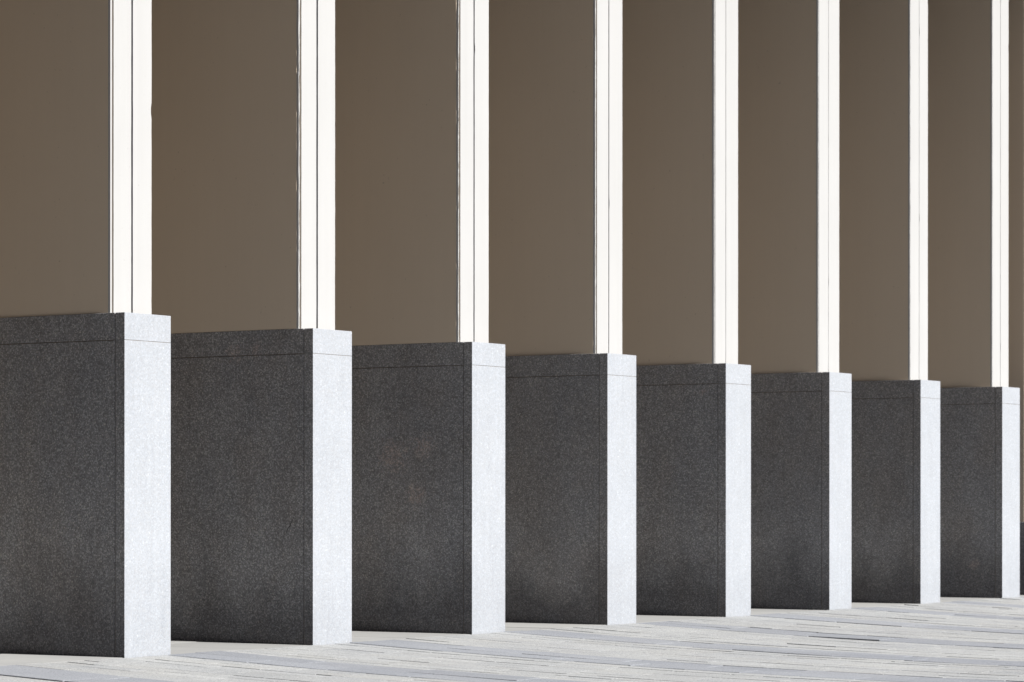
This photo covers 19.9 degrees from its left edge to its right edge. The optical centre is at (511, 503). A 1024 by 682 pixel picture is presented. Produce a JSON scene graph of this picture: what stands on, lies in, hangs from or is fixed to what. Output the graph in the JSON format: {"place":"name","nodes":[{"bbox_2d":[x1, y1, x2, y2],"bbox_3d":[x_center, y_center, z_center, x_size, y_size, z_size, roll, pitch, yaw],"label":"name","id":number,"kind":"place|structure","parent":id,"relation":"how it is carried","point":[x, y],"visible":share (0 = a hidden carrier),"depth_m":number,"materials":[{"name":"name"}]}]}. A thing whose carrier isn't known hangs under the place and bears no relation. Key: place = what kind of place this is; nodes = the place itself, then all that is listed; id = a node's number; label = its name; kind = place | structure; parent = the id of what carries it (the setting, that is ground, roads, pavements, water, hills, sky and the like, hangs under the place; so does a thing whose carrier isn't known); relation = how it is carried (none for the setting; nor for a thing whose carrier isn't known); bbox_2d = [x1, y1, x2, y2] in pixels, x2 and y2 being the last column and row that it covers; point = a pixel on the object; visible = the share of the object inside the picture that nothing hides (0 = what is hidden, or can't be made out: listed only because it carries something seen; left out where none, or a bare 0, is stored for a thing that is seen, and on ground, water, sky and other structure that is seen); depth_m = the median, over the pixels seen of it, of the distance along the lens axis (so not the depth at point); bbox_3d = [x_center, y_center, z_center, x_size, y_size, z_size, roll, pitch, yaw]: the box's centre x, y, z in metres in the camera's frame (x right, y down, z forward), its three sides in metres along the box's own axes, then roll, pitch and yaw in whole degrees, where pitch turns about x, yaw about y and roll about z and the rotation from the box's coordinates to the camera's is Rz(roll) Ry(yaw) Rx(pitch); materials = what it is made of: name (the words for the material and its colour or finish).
{"place":"outdoors","nodes":[
{"label":"outdoors","id":0,"kind":"place"},
{"bbox_2d":[0,595,1023,681],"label":"pavement","id":1,"kind":"structure","parent":0,"point":[952,639],"depth_m":12.87,"materials":[{"name":"grey stone"}]},
{"bbox_2d":[0,0,170,657],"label":"pier","id":2,"kind":"structure","parent":1,"relation":"on","point":[85,451],"depth_m":11.99,"materials":[{"name":"stone"}]},
{"bbox_2d":[151,0,351,644],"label":"pier","id":3,"kind":"structure","parent":1,"relation":"on","point":[243,189],"depth_m":13.09,"materials":[{"name":"paint"}]},
{"bbox_2d":[335,0,504,634],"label":"pier","id":4,"kind":"structure","parent":1,"relation":"on","point":[412,272],"depth_m":14.15,"materials":[{"name":"paint"}]},
{"bbox_2d":[489,0,635,624],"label":"pier","id":5,"kind":"structure","parent":1,"relation":"on","point":[555,197],"depth_m":15.20,"materials":[{"name":"paint"}]},
{"bbox_2d":[622,0,750,616],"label":"pier","id":6,"kind":"structure","parent":1,"relation":"on","point":[680,264],"depth_m":16.26,"materials":[{"name":"paint"}]},
{"bbox_2d":[738,0,851,609],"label":"pier","id":7,"kind":"structure","parent":1,"relation":"on","point":[788,261],"depth_m":17.32,"materials":[{"name":"paint"}]},
{"bbox_2d":[839,0,939,603],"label":"pier","id":8,"kind":"structure","parent":1,"relation":"on","point":[883,261],"depth_m":18.38,"materials":[{"name":"paint"}]},
{"bbox_2d":[928,0,1019,597],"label":"pier","id":9,"kind":"structure","parent":1,"relation":"on","point":[968,160],"depth_m":19.45,"materials":[{"name":"paint"}]},
{"bbox_3d":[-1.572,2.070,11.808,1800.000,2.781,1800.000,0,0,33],"label":"ground","id":10,"kind":"structure","parent":0,"visible":0},
{"bbox_2d":[1008,0,1023,594],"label":"pier","id":11,"kind":"structure","parent":10,"relation":"on","point":[1016,217],"depth_m":19.94,"materials":[{"name":"brown stone"}]}
]}

